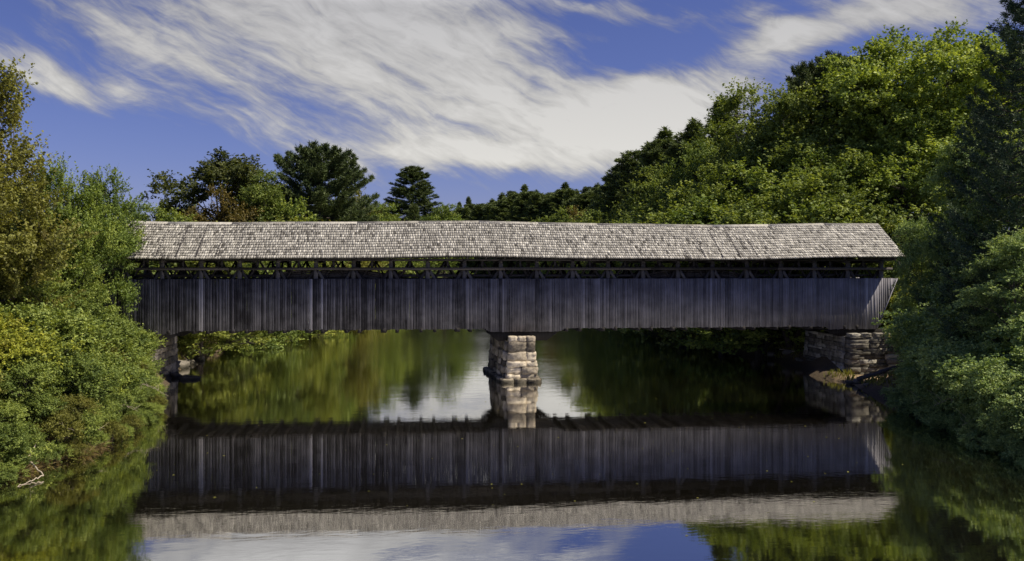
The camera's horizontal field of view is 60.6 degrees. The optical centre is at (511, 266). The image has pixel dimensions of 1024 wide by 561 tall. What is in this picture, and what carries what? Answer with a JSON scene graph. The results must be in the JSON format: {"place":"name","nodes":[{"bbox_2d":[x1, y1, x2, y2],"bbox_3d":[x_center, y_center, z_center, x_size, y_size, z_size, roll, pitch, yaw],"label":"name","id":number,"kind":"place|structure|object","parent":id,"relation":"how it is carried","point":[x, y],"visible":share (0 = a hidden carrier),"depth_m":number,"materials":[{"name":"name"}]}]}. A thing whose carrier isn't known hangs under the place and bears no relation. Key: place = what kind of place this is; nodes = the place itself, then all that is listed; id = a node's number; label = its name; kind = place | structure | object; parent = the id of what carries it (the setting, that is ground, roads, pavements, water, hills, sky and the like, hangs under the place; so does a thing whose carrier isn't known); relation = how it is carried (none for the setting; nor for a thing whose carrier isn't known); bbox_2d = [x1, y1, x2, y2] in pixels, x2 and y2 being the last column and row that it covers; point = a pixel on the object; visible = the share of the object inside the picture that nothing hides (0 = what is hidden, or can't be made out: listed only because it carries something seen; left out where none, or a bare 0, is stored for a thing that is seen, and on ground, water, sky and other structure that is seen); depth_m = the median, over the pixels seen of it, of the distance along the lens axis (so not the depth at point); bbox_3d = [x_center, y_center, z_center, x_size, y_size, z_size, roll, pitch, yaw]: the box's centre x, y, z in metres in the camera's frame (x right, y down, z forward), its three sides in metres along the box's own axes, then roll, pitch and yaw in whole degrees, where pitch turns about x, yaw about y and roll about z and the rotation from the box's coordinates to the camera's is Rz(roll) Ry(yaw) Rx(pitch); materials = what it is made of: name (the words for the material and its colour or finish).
{"place":"outdoors","nodes":[
{"label":"outdoors","id":0,"kind":"place"},
{"bbox_2d":[0,313,1023,560],"bbox_3d":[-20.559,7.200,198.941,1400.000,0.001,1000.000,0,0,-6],"label":"river water","id":1,"kind":"structure","parent":0,"point":[332,453],"depth_m":31.09,"materials":[{"name":"green liquid"}]},
{"bbox_2d":[483,335,541,382],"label":"stone pier","id":2,"kind":"structure","parent":1,"relation":"in","point":[511,359],"depth_m":54.61,"materials":[{"name":"stone"}]},
{"bbox_2d":[97,221,902,341],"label":"covered bridge","id":3,"kind":"structure","parent":2,"relation":"on","point":[537,304],"depth_m":55.72,"materials":[{"name":"grey wood"}]},
{"bbox_2d":[0,248,1023,456],"bbox_3d":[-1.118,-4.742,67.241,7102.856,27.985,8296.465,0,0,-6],"label":"ground","id":4,"kind":"structure","parent":0,"point":[819,367],"depth_m":58.83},
{"bbox_2d":[0,461,29,485],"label":"shrub","id":5,"kind":"object","parent":4,"relation":"on","point":[9,472],"visible":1,"depth_m":29.12,"materials":[{"name":"green plant"}]},
{"bbox_2d":[0,398,30,428],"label":"shrub","id":6,"kind":"object","parent":4,"relation":"on","point":[9,410],"visible":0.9,"depth_m":31.17,"materials":[{"name":"green plant"}]},
{"bbox_2d":[0,193,38,305],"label":"leafy tree","id":7,"kind":"object","parent":4,"relation":"on","point":[10,293],"visible":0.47,"depth_m":41.00,"materials":[{"name":"green plant"}]},
{"bbox_2d":[0,313,46,361],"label":"shrub","id":8,"kind":"object","parent":4,"relation":"on","point":[3,324],"visible":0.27,"depth_m":35.29,"materials":[{"name":"green plant"}]},
{"bbox_2d":[0,417,47,466],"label":"shrub","id":9,"kind":"object","parent":4,"relation":"on","point":[9,439],"visible":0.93,"depth_m":30.26,"materials":[{"name":"green plant"}]},
{"bbox_2d":[0,323,63,401],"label":"shrub","id":10,"kind":"object","parent":4,"relation":"on","point":[11,346],"visible":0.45,"depth_m":33.60,"materials":[{"name":"green plant"}]},
{"bbox_2d":[7,418,57,461],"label":"shrub","id":11,"kind":"object","parent":4,"relation":"on","point":[32,433],"visible":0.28,"depth_m":31.50,"materials":[{"name":"green plant"}]},
{"bbox_2d":[0,230,65,310],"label":"leafy tree","id":12,"kind":"object","parent":4,"relation":"on","point":[43,290],"visible":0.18,"depth_m":42.46,"materials":[{"name":"green plant"}]},
{"bbox_2d":[0,296,67,339],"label":"shrub","id":13,"kind":"object","parent":4,"relation":"on","point":[42,318],"visible":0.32,"depth_m":37.98,"materials":[{"name":"green plant"}]},
{"bbox_2d":[0,353,69,413],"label":"shrub","id":14,"kind":"object","parent":4,"relation":"on","point":[39,383],"visible":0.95,"depth_m":33.30,"materials":[{"name":"green plant"}]},
{"bbox_2d":[12,387,68,422],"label":"shrub","id":15,"kind":"object","parent":4,"relation":"on","point":[37,408],"visible":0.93,"depth_m":33.12,"materials":[{"name":"green plant"}]},
{"bbox_2d":[0,324,87,398],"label":"shrub","id":16,"kind":"object","parent":4,"relation":"on","point":[44,342],"visible":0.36,"depth_m":34.44,"materials":[{"name":"green plant"}]},
{"bbox_2d":[0,54,98,309],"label":"leafy tree","id":17,"kind":"object","parent":4,"relation":"on","point":[44,243],"visible":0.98,"depth_m":40.23,"materials":[{"name":"green plant"}]},
{"bbox_2d":[0,426,111,473],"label":"dry grass","id":18,"kind":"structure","parent":4,"relation":"on","point":[28,467],"depth_m":32.78,"materials":[{"name":"plant"}]},
{"bbox_2d":[27,408,89,443],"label":"shrub","id":19,"kind":"object","parent":4,"relation":"on","point":[51,423],"visible":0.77,"depth_m":32.87,"materials":[{"name":"green plant"}]},
{"bbox_2d":[19,337,109,398],"bbox_3d":[-18.647,4.544,35.359,3.644,3.266,3.795,0,0,26],"label":"shrub","id":20,"kind":"object","parent":4,"relation":"on","point":[76,361],"visible":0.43,"depth_m":35.34,"materials":[{"name":"green plant"}]},
{"bbox_2d":[42,391,101,419],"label":"shrub","id":21,"kind":"object","parent":4,"relation":"on","point":[77,404],"visible":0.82,"depth_m":34.25,"materials":[{"name":"green plant"}]},
{"bbox_2d":[42,302,105,348],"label":"shrub","id":22,"kind":"object","parent":4,"relation":"on","point":[80,328],"visible":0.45,"depth_m":39.19,"materials":[{"name":"green plant"}]},
{"bbox_2d":[9,149,143,303],"bbox_3d":[-25.102,-0.666,49.127,7.125,11.497,7.390,0,0,26],"label":"ash tree","id":23,"kind":"object","parent":4,"relation":"on","point":[90,224],"visible":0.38,"depth_m":48.77,"materials":[{"name":"green plant"}]},
{"bbox_2d":[36,200,120,313],"bbox_3d":[-24.603,0.693,48.325,5.788,8.773,5.727,0,0,-38],"label":"leafy tree","id":24,"kind":"object","parent":4,"relation":"on","point":[98,286],"visible":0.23,"depth_m":47.66,"materials":[{"name":"green plant"}]},
{"bbox_2d":[64,409,103,444],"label":"shrub","id":25,"kind":"object","parent":4,"relation":"on","point":[92,421],"visible":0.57,"depth_m":33.93,"materials":[{"name":"green plant"}]},
{"bbox_2d":[49,291,119,330],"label":"shrub","id":26,"kind":"object","parent":4,"relation":"on","point":[85,306],"visible":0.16,"depth_m":44.69,"materials":[{"name":"green plant"}]},
{"bbox_2d":[44,356,131,405],"bbox_3d":[-17.991,5.143,36.736,3.907,3.066,3.643,0,0,-24],"label":"shrub","id":27,"kind":"object","parent":4,"relation":"on","point":[115,375],"visible":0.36,"depth_m":36.33,"materials":[{"name":"green plant"}]},
{"bbox_2d":[63,164,153,314],"bbox_3d":[-24.396,-0.460,52.131,6.217,11.584,6.284,0,0,15],"label":"ash tree","id":28,"kind":"object","parent":4,"relation":"on","point":[116,205],"visible":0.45,"depth_m":52.02,"materials":[{"name":"green plant"}]},
{"bbox_2d":[72,322,151,369],"bbox_3d":[-19.739,4.407,41.547,5.178,3.582,5.393,0,0,-9],"label":"shrub","id":29,"kind":"object","parent":4,"relation":"on","point":[125,345],"visible":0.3,"depth_m":41.47,"materials":[{"name":"green plant"}]},
{"bbox_2d":[98,417,129,441],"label":"shrub","id":30,"kind":"object","parent":4,"relation":"on","point":[107,428],"visible":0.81,"depth_m":35.79,"materials":[{"name":"green plant"}]},
{"bbox_2d":[87,348,152,399],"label":"shrub","id":31,"kind":"object","parent":4,"relation":"on","point":[107,362],"visible":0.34,"depth_m":38.86,"materials":[{"name":"green plant"}]},
{"bbox_2d":[95,310,156,356],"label":"shrub","id":32,"kind":"object","parent":4,"relation":"on","point":[119,329],"visible":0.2,"depth_m":45.85,"materials":[{"name":"green plant"}]},
{"bbox_2d":[150,336,178,374],"bbox_3d":[-25.486,6.013,55.196,6.987,3.445,7.129,0,0,-6],"label":"stone abutment","id":33,"kind":"object","parent":4,"relation":"on","point":[169,351],"visible":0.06,"depth_m":56.88,"materials":[{"name":"stone"}]},
{"bbox_2d":[126,219,271,358],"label":"leafy tree","id":34,"kind":"object","parent":4,"relation":"on","point":[196,341],"visible":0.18,"depth_m":66.59,"materials":[{"name":"green plant"}]},
{"bbox_2d":[134,146,300,221],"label":"oak tree","id":35,"kind":"object","parent":4,"relation":"on","point":[234,174],"visible":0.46,"depth_m":100.98,"materials":[{"name":"green plant"}]},
{"bbox_2d":[176,183,268,221],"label":"leafy tree","id":36,"kind":"object","parent":4,"relation":"on","point":[233,205],"visible":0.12,"depth_m":95.77,"materials":[{"name":"green plant"}]},
{"bbox_2d":[233,168,294,221],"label":"leafy tree","id":37,"kind":"object","parent":4,"relation":"on","point":[259,195],"visible":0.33,"depth_m":98.64,"materials":[{"name":"green plant"}]},
{"bbox_2d":[218,221,314,350],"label":"leafy tree","id":38,"kind":"object","parent":4,"relation":"on","point":[276,341],"visible":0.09,"depth_m":78.91,"materials":[{"name":"green plant"}]},
{"bbox_2d":[250,214,343,337],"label":"leafy tree","id":39,"kind":"object","parent":4,"relation":"on","point":[339,331],"visible":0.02,"depth_m":91.95,"materials":[{"name":"green plant"}]},
{"bbox_2d":[258,196,351,332],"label":"leafy tree","id":40,"kind":"object","parent":4,"relation":"on","point":[301,212],"visible":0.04,"depth_m":99.27,"materials":[{"name":"green plant"}]},
{"bbox_2d":[268,141,379,221],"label":"pine tree","id":41,"kind":"object","parent":4,"relation":"on","point":[311,166],"visible":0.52,"depth_m":115.06,"materials":[{"name":"green plant"}]},
{"bbox_2d":[368,201,404,273],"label":"forest tree","id":42,"kind":"object","parent":4,"relation":"on","point":[389,217],"visible":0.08,"depth_m":154.18,"materials":[{"name":"green plant"}]},
{"bbox_2d":[383,165,444,220],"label":"pine tree","id":43,"kind":"object","parent":4,"relation":"on","point":[415,177],"visible":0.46,"depth_m":325.94,"materials":[{"name":"green plant"}]},
{"bbox_2d":[398,202,434,277],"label":"forest tree","id":44,"kind":"object","parent":4,"relation":"on","point":[413,210],"visible":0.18,"depth_m":156.65,"materials":[{"name":"green plant"}]},
{"bbox_2d":[420,202,476,277],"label":"forest tree","id":45,"kind":"object","parent":4,"relation":"on","point":[437,217],"visible":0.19,"depth_m":169.54,"materials":[{"name":"green plant"}]},
{"bbox_2d":[467,199,513,277],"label":"pine tree","id":46,"kind":"object","parent":4,"relation":"on","point":[497,210],"visible":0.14,"depth_m":300.15,"materials":[{"name":"green plant"}]},
{"bbox_2d":[0,302,1023,461],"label":"ground cover","id":47,"kind":"object","parent":4,"relation":"on","point":[867,381],"visible":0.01,"depth_m":55.14,"materials":[{"name":"green plant"}]},
{"bbox_2d":[488,190,543,277],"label":"pine tree","id":48,"kind":"object","parent":4,"relation":"on","point":[519,201],"visible":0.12,"depth_m":287.46,"materials":[{"name":"green plant"}]},
{"bbox_2d":[509,191,542,273],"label":"pine tree","id":49,"kind":"object","parent":4,"relation":"on","point":[534,204],"visible":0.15,"depth_m":280.55,"materials":[{"name":"green plant"}]},
{"bbox_2d":[530,188,577,264],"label":"pine tree","id":50,"kind":"object","parent":4,"relation":"on","point":[556,198],"visible":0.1,"depth_m":273.36,"materials":[{"name":"green plant"}]},
{"bbox_2d":[563,189,617,273],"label":"leafy tree","id":51,"kind":"object","parent":4,"relation":"on","point":[587,217],"visible":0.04,"depth_m":136.94,"materials":[{"name":"green plant"}]},
{"bbox_2d":[582,149,642,271],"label":"pine tree","id":52,"kind":"object","parent":4,"relation":"on","point":[626,166],"visible":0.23,"depth_m":136.93,"materials":[{"name":"green plant"}]},
{"bbox_2d":[595,179,649,270],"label":"leafy tree","id":53,"kind":"object","parent":4,"relation":"on","point":[634,186],"visible":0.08,"depth_m":116.63,"materials":[{"name":"green plant"}]},
{"bbox_2d":[612,137,673,273],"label":"pine tree","id":54,"kind":"object","parent":4,"relation":"on","point":[653,153],"visible":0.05,"depth_m":121.09,"materials":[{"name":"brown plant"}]},
{"bbox_2d":[635,157,692,223],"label":"leafy tree","id":55,"kind":"object","parent":4,"relation":"on","point":[658,182],"visible":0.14,"depth_m":96.95,"materials":[{"name":"green plant"}]},
{"bbox_2d":[632,131,702,271],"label":"pine tree","id":56,"kind":"object","parent":4,"relation":"on","point":[671,151],"visible":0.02,"depth_m":109.83,"materials":[{"name":"green plant"}]},
{"bbox_2d":[608,178,733,347],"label":"leafy tree","id":57,"kind":"object","parent":4,"relation":"on","point":[653,217],"visible":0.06,"depth_m":82.47,"materials":[{"name":"green plant"}]},
{"bbox_2d":[664,117,704,272],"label":"pine tree","id":58,"kind":"object","parent":4,"relation":"on","point":[693,126],"visible":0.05,"depth_m":105.50,"materials":[{"name":"green plant"}]},
{"bbox_2d":[642,205,745,349],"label":"leafy tree","id":59,"kind":"object","parent":4,"relation":"on","point":[684,332],"visible":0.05,"depth_m":75.77,"materials":[{"name":"green plant"}]},
{"bbox_2d":[648,119,740,205],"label":"maple tree","id":60,"kind":"object","parent":4,"relation":"on","point":[717,134],"visible":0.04,"depth_m":94.27,"materials":[{"name":"green plant"}]},
{"bbox_2d":[657,137,734,208],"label":"leafy tree","id":61,"kind":"object","parent":4,"relation":"on","point":[696,164],"visible":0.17,"depth_m":88.83,"materials":[{"name":"green plant"}]},
{"bbox_2d":[663,160,764,351],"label":"leafy tree","id":62,"kind":"object","parent":4,"relation":"on","point":[714,177],"visible":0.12,"depth_m":73.70,"materials":[{"name":"green plant"}]},
{"bbox_2d":[698,94,743,183],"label":"pine tree","id":63,"kind":"object","parent":4,"relation":"on","point":[727,115],"visible":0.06,"depth_m":97.35,"materials":[{"name":"green plant"}]},
{"bbox_2d":[694,130,759,198],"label":"leafy tree","id":64,"kind":"object","parent":4,"relation":"on","point":[724,146],"visible":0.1,"depth_m":85.42,"materials":[{"name":"green plant"}]},
{"bbox_2d":[703,76,788,190],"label":"aspen tree","id":65,"kind":"object","parent":4,"relation":"on","point":[734,106],"visible":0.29,"depth_m":83.22,"materials":[{"name":"green plant"}]},
{"bbox_2d":[719,122,785,208],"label":"leafy tree","id":66,"kind":"object","parent":4,"relation":"on","point":[734,161],"visible":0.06,"depth_m":80.53,"materials":[{"name":"green plant"}]},
{"bbox_2d":[655,156,851,361],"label":"leafy tree","id":67,"kind":"object","parent":4,"relation":"on","point":[699,213],"visible":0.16,"depth_m":68.55,"materials":[{"name":"green plant"}]},
{"bbox_2d":[726,81,834,183],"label":"aspen tree","id":68,"kind":"object","parent":4,"relation":"on","point":[785,106],"visible":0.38,"depth_m":78.41,"materials":[{"name":"green plant"}]},
{"bbox_2d":[707,170,887,349],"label":"leafy tree","id":69,"kind":"object","parent":4,"relation":"on","point":[767,217],"visible":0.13,"depth_m":65.52,"materials":[{"name":"green plant"}]},
{"bbox_2d":[734,94,870,204],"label":"maple tree","id":70,"kind":"object","parent":4,"relation":"on","point":[799,147],"visible":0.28,"depth_m":76.06,"materials":[{"name":"green plant"}]},
{"bbox_2d":[772,50,880,160],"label":"pine tree","id":71,"kind":"object","parent":4,"relation":"on","point":[809,72],"visible":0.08,"depth_m":81.82,"materials":[{"name":"green plant"}]},
{"bbox_2d":[769,145,901,221],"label":"leafy tree","id":72,"kind":"object","parent":4,"relation":"on","point":[826,173],"visible":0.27,"depth_m":69.68,"materials":[{"name":"green plant"}]},
{"bbox_2d":[769,74,930,204],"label":"maple tree","id":73,"kind":"object","parent":4,"relation":"on","point":[858,114],"visible":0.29,"depth_m":73.19,"materials":[{"name":"green plant"}]},
{"bbox_2d":[803,330,902,374],"bbox_3d":[24.732,6.015,60.482,6.986,3.404,7.220,0,0,-6],"label":"stone abutment","id":74,"kind":"object","parent":4,"relation":"on","point":[861,353],"visible":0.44,"depth_m":57.06,"materials":[{"name":"grey stone"}]},
{"bbox_2d":[797,152,948,308],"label":"leafy tree","id":75,"kind":"object","parent":4,"relation":"on","point":[859,195],"visible":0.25,"depth_m":66.74,"materials":[{"name":"green plant"}]},
{"bbox_2d":[790,25,969,204],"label":"maple tree","id":76,"kind":"object","parent":4,"relation":"on","point":[875,63],"visible":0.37,"depth_m":73.70,"materials":[{"name":"green plant"}]},
{"bbox_2d":[834,207,937,320],"bbox_3d":[27.718,0.100,66.891,9.324,9.186,9.773,0,0,-12],"label":"leafy tree","id":77,"kind":"object","parent":4,"relation":"on","point":[891,263],"visible":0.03,"depth_m":64.74,"materials":[{"name":"green plant"}]},
{"bbox_2d":[834,111,960,242],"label":"leafy tree","id":78,"kind":"object","parent":4,"relation":"on","point":[916,171],"visible":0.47,"depth_m":68.36,"materials":[{"name":"green plant"}]},
{"bbox_2d":[871,299,956,362],"bbox_3d":[23.121,3.835,47.582,5.725,4.508,7.464,0,0,38],"label":"shrub","id":79,"kind":"object","parent":4,"relation":"on","point":[895,324],"visible":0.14,"depth_m":46.65,"materials":[{"name":"green plant"}]},
{"bbox_2d":[887,212,944,344],"bbox_3d":[24.461,1.937,52.199,4.050,10.366,4.515,0,0,27],"label":"beech tree","id":80,"kind":"object","parent":4,"relation":"on","point":[905,248],"visible":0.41,"depth_m":52.00,"materials":[{"name":"green plant"}]},
{"bbox_2d":[835,79,1019,269],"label":"leafy tree","id":81,"kind":"object","parent":4,"relation":"on","point":[938,124],"visible":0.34,"depth_m":70.30,"materials":[{"name":"green plant"}]},
{"bbox_2d":[896,323,964,389],"bbox_3d":[21.058,4.552,42.902,4.351,3.786,5.673,0,0,4],"label":"shrub","id":82,"kind":"object","parent":4,"relation":"on","point":[939,339],"visible":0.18,"depth_m":41.98,"materials":[{"name":"green plant"}]},
{"bbox_2d":[857,17,1023,282],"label":"maple tree","id":83,"kind":"object","parent":4,"relation":"on","point":[969,61],"visible":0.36,"depth_m":71.01,"materials":[{"name":"green plant"}]},
{"bbox_2d":[896,305,985,354],"bbox_3d":[23.516,3.523,45.426,6.984,4.342,9.107,0,0,0],"label":"shrub","id":84,"kind":"object","parent":4,"relation":"on","point":[938,326],"visible":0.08,"depth_m":43.26,"materials":[{"name":"green plant"}]},
{"bbox_2d":[906,331,994,394],"bbox_3d":[21.075,4.747,40.749,4.568,3.620,5.956,0,0,33],"label":"shrub","id":85,"kind":"object","parent":4,"relation":"on","point":[929,363],"visible":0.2,"depth_m":39.95,"materials":[{"name":"green plant"}]},
{"bbox_2d":[898,132,1012,305],"bbox_3d":[26.095,-1.307,49.780,6.389,12.675,7.124,0,0,-30],"label":"beech tree","id":86,"kind":"object","parent":4,"relation":"on","point":[951,147],"visible":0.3,"depth_m":49.54,"materials":[{"name":"green plant"}]},
{"bbox_2d":[914,103,1023,318],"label":"hemlock tree","id":87,"kind":"object","parent":4,"relation":"on","point":[965,170],"visible":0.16,"depth_m":48.79,"materials":[{"name":"green plant"}]},
{"bbox_2d":[917,290,1023,351],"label":"shrub","id":88,"kind":"object","parent":4,"relation":"on","point":[941,321],"visible":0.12,"depth_m":43.44,"materials":[{"name":"green plant"}]},
{"bbox_2d":[923,334,1021,415],"bbox_3d":[20.695,4.813,38.344,6.237,3.647,4.784,0,0,-22],"label":"shrub","id":89,"kind":"object","parent":4,"relation":"on","point":[940,367],"visible":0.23,"depth_m":37.48,"materials":[{"name":"green plant"}]},
{"bbox_2d":[925,173,1023,318],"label":"beech tree","id":90,"kind":"object","parent":4,"relation":"on","point":[981,226],"visible":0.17,"depth_m":44.07,"materials":[{"name":"green plant"}]},
{"bbox_2d":[926,0,1023,344],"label":"hemlock tree","id":91,"kind":"object","parent":4,"relation":"on","point":[1012,37],"visible":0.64,"depth_m":41.89,"materials":[{"name":"green plant"}]},
{"bbox_2d":[954,425,999,450],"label":"shrub","id":92,"kind":"object","parent":4,"relation":"on","point":[973,434],"visible":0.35,"depth_m":34.59,"materials":[{"name":"green plant"}]},
{"bbox_2d":[931,340,1023,412],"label":"shrub","id":93,"kind":"object","parent":4,"relation":"on","point":[957,370],"visible":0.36,"depth_m":36.73,"materials":[{"name":"green plant"}]},
{"bbox_2d":[946,226,1023,354],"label":"beech tree","id":94,"kind":"object","parent":4,"relation":"on","point":[1003,261],"visible":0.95,"depth_m":38.56,"materials":[{"name":"green plant"}]},
{"bbox_2d":[958,346,1023,413],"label":"shrub","id":95,"kind":"object","parent":4,"relation":"on","point":[987,365],"visible":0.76,"depth_m":35.14,"materials":[{"name":"green plant"}]},
{"bbox_2d":[963,291,1023,350],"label":"shrub","id":96,"kind":"object","parent":4,"relation":"on","point":[1012,336],"visible":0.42,"depth_m":37.46,"materials":[{"name":"green plant"}]},
{"bbox_2d":[964,367,1023,418],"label":"shrub","id":97,"kind":"object","parent":4,"relation":"on","point":[991,397],"visible":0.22,"depth_m":35.20,"materials":[{"name":"green plant"}]},
{"bbox_2d":[974,411,1022,448],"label":"shrub","id":98,"kind":"object","parent":4,"relation":"on","point":[993,429],"visible":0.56,"depth_m":33.84,"materials":[{"name":"green plant"}]},
{"bbox_2d":[988,392,1023,437],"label":"shrub","id":99,"kind":"object","parent":4,"relation":"on","point":[1007,401],"visible":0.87,"depth_m":32.96,"materials":[{"name":"green plant"}]},
{"bbox_2d":[989,370,1023,429],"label":"shrub","id":100,"kind":"object","parent":4,"relation":"on","point":[1010,389],"visible":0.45,"depth_m":33.91,"materials":[{"name":"green plant"}]},
{"bbox_2d":[998,431,1023,462],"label":"shrub","id":101,"kind":"object","parent":4,"relation":"on","point":[1015,447],"visible":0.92,"depth_m":32.49,"materials":[{"name":"green plant"}]},
{"bbox_2d":[0,0,1023,232],"label":"sky","id":102,"kind":"structure","parent":0,"point":[491,98],"materials":[{"name":"blue"}]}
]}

